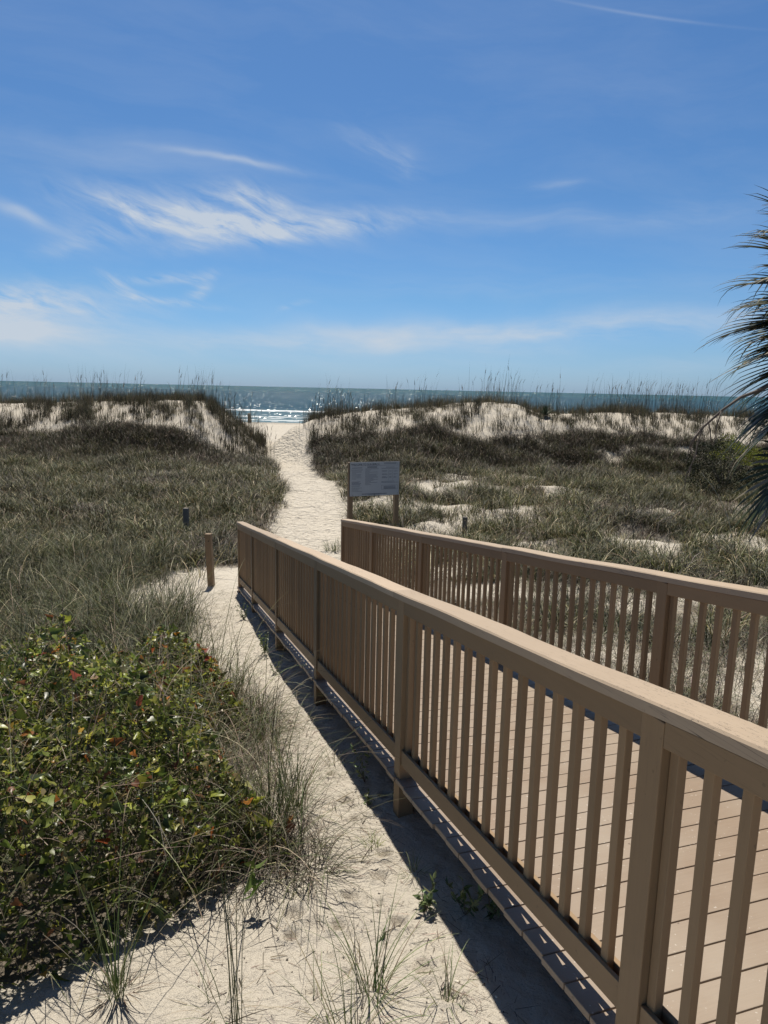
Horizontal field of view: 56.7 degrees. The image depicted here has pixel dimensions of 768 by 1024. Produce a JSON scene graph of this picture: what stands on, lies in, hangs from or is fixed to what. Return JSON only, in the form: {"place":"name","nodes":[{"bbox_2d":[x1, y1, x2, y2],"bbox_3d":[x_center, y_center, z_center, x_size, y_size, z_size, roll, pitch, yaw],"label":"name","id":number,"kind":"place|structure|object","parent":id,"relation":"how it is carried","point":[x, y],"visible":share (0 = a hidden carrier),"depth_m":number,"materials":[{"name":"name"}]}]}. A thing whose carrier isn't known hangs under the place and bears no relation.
{"place":"outdoors","nodes":[
{"label":"outdoors","id":0,"kind":"place"},
{"bbox_2d":[0,400,767,1023],"bbox_3d":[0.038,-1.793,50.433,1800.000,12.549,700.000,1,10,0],"label":"ground","id":1,"kind":"structure","parent":0,"point":[312,516],"depth_m":3.23,"materials":[{"name":"beige sand"}]},
{"bbox_2d":[56,834,176,1004],"bbox_3d":[-0.963,1.522,2.655,0.460,0.621,0.707,-3,11,-25],"label":"grass tuft","id":2,"kind":"object","parent":1,"relation":"on","point":[115,987],"visible":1,"depth_m":2.67,"materials":[{"name":"green plant"}]},
{"bbox_2d":[66,952,169,1023],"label":"grass tuft","id":3,"kind":"object","parent":1,"relation":"on","point":[94,998],"visible":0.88,"depth_m":2.66,"materials":[{"name":"green plant"}]},
{"bbox_2d":[0,574,305,1021],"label":"vine thicket","id":4,"kind":"object","parent":1,"relation":"on","point":[61,668],"visible":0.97,"depth_m":3.41,"materials":[{"name":"green plant"}]},
{"bbox_2d":[183,508,188,528],"bbox_3d":[-4.633,0.351,16.668,0.110,0.900,0.110,2,10,6],"label":"wooden post","id":5,"kind":"object","parent":1,"relation":"on","point":[186,513],"visible":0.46,"depth_m":16.58,"materials":[{"name":"grey wood"}]},
{"bbox_2d":[204,533,214,586],"bbox_3d":[-2.904,0.947,11.893,0.143,1.190,0.100,2,10,6],"label":"wooden post","id":6,"kind":"object","parent":1,"relation":"on","point":[209,550],"visible":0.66,"depth_m":11.82,"materials":[{"name":"wood"}]},
{"bbox_2d":[0,506,420,974],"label":"arching grass","id":7,"kind":"structure","parent":1,"relation":"on","point":[83,586],"depth_m":8.28,"materials":[{"name":"green plant"}]},
{"bbox_2d":[156,805,276,1023],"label":"grass tuft","id":8,"kind":"object","parent":1,"relation":"on","point":[235,983],"visible":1,"depth_m":2.46,"materials":[{"name":"green plant"}]},
{"bbox_2d":[157,947,288,1023],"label":"grass tuft","id":9,"kind":"object","parent":1,"relation":"on","point":[218,992],"visible":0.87,"depth_m":2.61,"materials":[{"name":"green plant"}]},
{"bbox_2d":[235,605,248,619],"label":"leafy weed","id":10,"kind":"object","parent":1,"relation":"on","point":[242,615],"visible":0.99,"depth_m":9.49,"materials":[{"name":"green plant"}]},
{"bbox_2d":[220,630,277,696],"bbox_3d":[-1.351,1.411,6.631,0.903,0.476,0.908,1,10,0],"label":"grass tuft","id":11,"kind":"object","parent":1,"relation":"on","point":[244,667],"visible":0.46,"depth_m":6.72,"materials":[{"name":"green plant"}]},
{"bbox_2d":[242,857,267,911],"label":"vine shoot","id":12,"kind":"object","parent":1,"relation":"on","point":[252,882],"visible":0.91,"depth_m":3.13,"materials":[{"name":"green plant"}]},
{"bbox_2d":[93,567,422,946],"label":"dry wisps","id":13,"kind":"object","parent":1,"relation":"on","point":[299,857],"visible":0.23,"depth_m":3.67,"materials":[{"name":"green plant"}]},
{"bbox_2d":[257,632,269,653],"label":"leafy weed","id":14,"kind":"object","parent":1,"relation":"on","point":[261,643],"visible":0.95,"depth_m":7.77,"materials":[{"name":"green plant"}]},
{"bbox_2d":[220,683,313,749],"bbox_3d":[-0.833,1.451,5.104,0.750,0.511,0.818,1,10,0],"label":"grass tuft","id":15,"kind":"object","parent":1,"relation":"on","point":[278,734],"visible":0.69,"depth_m":5.18,"materials":[{"name":"green plant"}]},
{"bbox_2d":[270,655,281,674],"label":"leafy weed","id":16,"kind":"object","parent":1,"relation":"on","point":[277,670],"visible":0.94,"depth_m":7.07,"materials":[{"name":"green plant"}]},
{"bbox_2d":[203,713,349,814],"bbox_3d":[-0.579,1.462,4.034,0.884,0.551,0.788,1,10,0],"label":"grass tuft","id":17,"kind":"object","parent":1,"relation":"on","point":[297,800],"visible":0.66,"depth_m":4.12,"materials":[{"name":"green plant"}]},
{"bbox_2d":[218,727,337,836],"bbox_3d":[-0.619,1.474,3.794,0.751,0.521,0.726,1,10,0],"label":"grass tuft","id":18,"kind":"object","parent":1,"relation":"on","point":[279,804],"visible":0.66,"depth_m":3.85,"materials":[{"name":"green plant"}]},
{"bbox_2d":[286,812,295,844],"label":"vine shoot","id":19,"kind":"object","parent":1,"relation":"on","point":[290,825],"visible":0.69,"depth_m":3.70,"materials":[{"name":"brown plant"}]},
{"bbox_2d":[286,939,369,1023],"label":"grass tuft","id":20,"kind":"object","parent":1,"relation":"on","point":[321,983],"visible":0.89,"depth_m":2.66,"materials":[{"name":"green plant"}]},
{"bbox_2d":[322,538,340,551],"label":"grass tuft","id":21,"kind":"object","parent":1,"relation":"on","point":[333,550],"visible":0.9,"depth_m":15.56,"materials":[{"name":"plant"}]},
{"bbox_2d":[321,742,346,767],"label":"grass tuft","id":22,"kind":"object","parent":1,"relation":"on","point":[333,756],"visible":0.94,"depth_m":4.80,"materials":[{"name":"green plant"}]},
{"bbox_2d":[165,590,538,1023],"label":"sand litter","id":23,"kind":"object","parent":1,"relation":"on","point":[365,856],"visible":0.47,"depth_m":3.08,"materials":[{"name":"beige sand"}]},
{"bbox_2d":[254,878,460,1023],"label":"grass tuft","id":24,"kind":"object","parent":1,"relation":"on","point":[350,1020],"visible":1,"depth_m":2.52,"materials":[{"name":"green plant"}]},
{"bbox_2d":[350,743,370,781],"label":"leafy weed","id":25,"kind":"object","parent":1,"relation":"on","point":[362,773],"visible":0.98,"depth_m":4.47,"materials":[{"name":"green plant"}]},
{"bbox_2d":[363,789,374,804],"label":"leafy weed","id":26,"kind":"object","parent":1,"relation":"on","point":[368,798],"visible":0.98,"depth_m":4.19,"materials":[{"name":"green plant"}]},
{"bbox_2d":[288,872,457,1014],"bbox_3d":[-0.057,1.621,2.633,0.520,0.406,0.576,7,12,32],"label":"grass tuft","id":27,"kind":"object","parent":1,"relation":"on","point":[375,983],"visible":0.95,"depth_m":2.68,"materials":[{"name":"green plant"}]},
{"bbox_2d":[356,829,390,849],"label":"grass tuft","id":28,"kind":"object","parent":1,"relation":"on","point":[377,840],"visible":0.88,"depth_m":3.74,"materials":[{"name":"green plant"}]},
{"bbox_2d":[347,461,399,526],"bbox_3d":[-0.249,-0.086,16.881,1.292,2.236,0.127,-3,11,-23],"label":"notice board","id":29,"kind":"object","parent":1,"relation":"on","point":[372,478],"visible":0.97,"depth_m":16.70,"materials":[{"name":"grey"}]},
{"bbox_2d":[0,358,763,533],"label":"sea oats","id":30,"kind":"object","parent":1,"relation":"on","point":[250,422],"visible":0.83,"depth_m":37.24,"materials":[{"name":"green plant"}]},
{"bbox_2d":[0,422,767,652],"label":"dune grass","id":31,"kind":"structure","parent":1,"relation":"on","point":[605,485],"depth_m":19.13,"materials":[{"name":"green plant"}]},
{"bbox_2d":[0,414,767,645],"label":"dune scrub","id":32,"kind":"object","parent":1,"relation":"on","point":[318,440],"visible":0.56,"depth_m":31.77,"materials":[{"name":"green plant"}]},
{"bbox_2d":[0,386,767,457],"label":"crest grass","id":33,"kind":"structure","parent":1,"relation":"on","point":[143,398],"depth_m":36.04,"materials":[{"name":"plant"}]},
{"bbox_2d":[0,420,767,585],"bbox_3d":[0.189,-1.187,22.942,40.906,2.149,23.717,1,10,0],"label":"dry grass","id":34,"kind":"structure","parent":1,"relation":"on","point":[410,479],"depth_m":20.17,"materials":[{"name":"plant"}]},
{"bbox_2d":[390,852,438,879],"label":"grass tuft","id":35,"kind":"object","parent":1,"relation":"on","point":[416,865],"visible":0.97,"depth_m":3.46,"materials":[{"name":"green plant"}]},
{"bbox_2d":[412,871,437,911],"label":"leafy weed","id":36,"kind":"object","parent":1,"relation":"on","point":[428,900],"visible":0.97,"depth_m":3.15,"materials":[{"name":"green plant"}]},
{"bbox_2d":[400,935,483,1023],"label":"grass tuft","id":37,"kind":"object","parent":1,"relation":"on","point":[446,978],"visible":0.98,"depth_m":2.63,"materials":[{"name":"green plant"}]},
{"bbox_2d":[443,876,484,916],"bbox_3d":[0.360,1.670,3.122,0.103,0.238,0.267,-3,11,-23],"label":"leafy weed","id":38,"kind":"object","parent":1,"relation":"on","point":[471,903],"visible":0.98,"depth_m":3.11,"materials":[{"name":"green plant"}]},
{"bbox_2d":[462,516,467,536],"bbox_3d":[1.897,0.509,16.777,0.110,0.800,0.110,2,10,6],"label":"wooden post","id":39,"kind":"object","parent":1,"relation":"on","point":[464,522],"visible":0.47,"depth_m":16.69,"materials":[{"name":"grey wood"}]},
{"bbox_2d":[481,895,499,919],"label":"leafy weed","id":40,"kind":"object","parent":1,"relation":"on","point":[489,907],"visible":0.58,"depth_m":3.08,"materials":[{"name":"green plant"}]},
{"bbox_2d":[237,586,767,1023],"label":"ramp","id":41,"kind":"structure","parent":1,"relation":"on","point":[584,993],"depth_m":3.21,"materials":[{"name":"beige wood"}]},
{"bbox_2d":[236,521,767,1023],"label":"railing","id":42,"kind":"object","parent":41,"relation":"attached to","point":[326,607],"visible":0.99,"depth_m":2.46,"materials":[{"name":"paint"}]},
{"bbox_2d":[341,519,767,728],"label":"railing","id":43,"kind":"object","parent":41,"relation":"attached to","point":[669,589],"visible":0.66,"depth_m":5.11,"materials":[{"name":"paint"}]},
{"bbox_2d":[539,404,552,414],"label":"yucca","id":44,"kind":"object","parent":1,"relation":"on","point":[546,410],"visible":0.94,"depth_m":35.83,"materials":[{"name":"green plant"}]},
{"bbox_2d":[447,534,767,765],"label":"tangled grass","id":45,"kind":"structure","parent":1,"relation":"on","point":[686,691],"depth_m":8.20,"materials":[{"name":"green plant"}]},
{"bbox_2d":[629,493,635,556],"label":"tall stalk","id":46,"kind":"object","parent":1,"relation":"on","point":[632,525],"visible":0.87,"depth_m":13.09,"materials":[{"name":"brown"}]},
{"bbox_2d":[703,475,731,535],"bbox_3d":[6.902,-0.009,14.764,0.796,1.618,0.015,1,10,0],"label":"tall stalk","id":47,"kind":"object","parent":1,"relation":"on","point":[722,504],"visible":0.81,"depth_m":14.74,"materials":[{"name":"beige"}]},
{"bbox_2d":[679,432,767,489],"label":"rounded shrub","id":48,"kind":"object","parent":1,"relation":"on","point":[716,476],"visible":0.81,"depth_m":24.30,"materials":[{"name":"green plant"}]},
{"bbox_2d":[682,185,767,548],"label":"cabbage palm","id":49,"kind":"object","parent":1,"relation":"on","point":[762,504],"visible":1,"depth_m":6.34,"materials":[{"name":"green plant"}]},
{"bbox_2d":[0,381,767,422],"bbox_3d":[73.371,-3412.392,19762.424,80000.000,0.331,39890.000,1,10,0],"label":"sea","id":50,"kind":"structure","parent":0,"point":[282,404],"depth_m":621.78,"materials":[{"name":"liquid"}]},
{"bbox_2d":[0,0,767,396],"label":"sky","id":51,"kind":"structure","parent":0,"point":[362,194],"materials":[{"name":"blue"}]}
]}

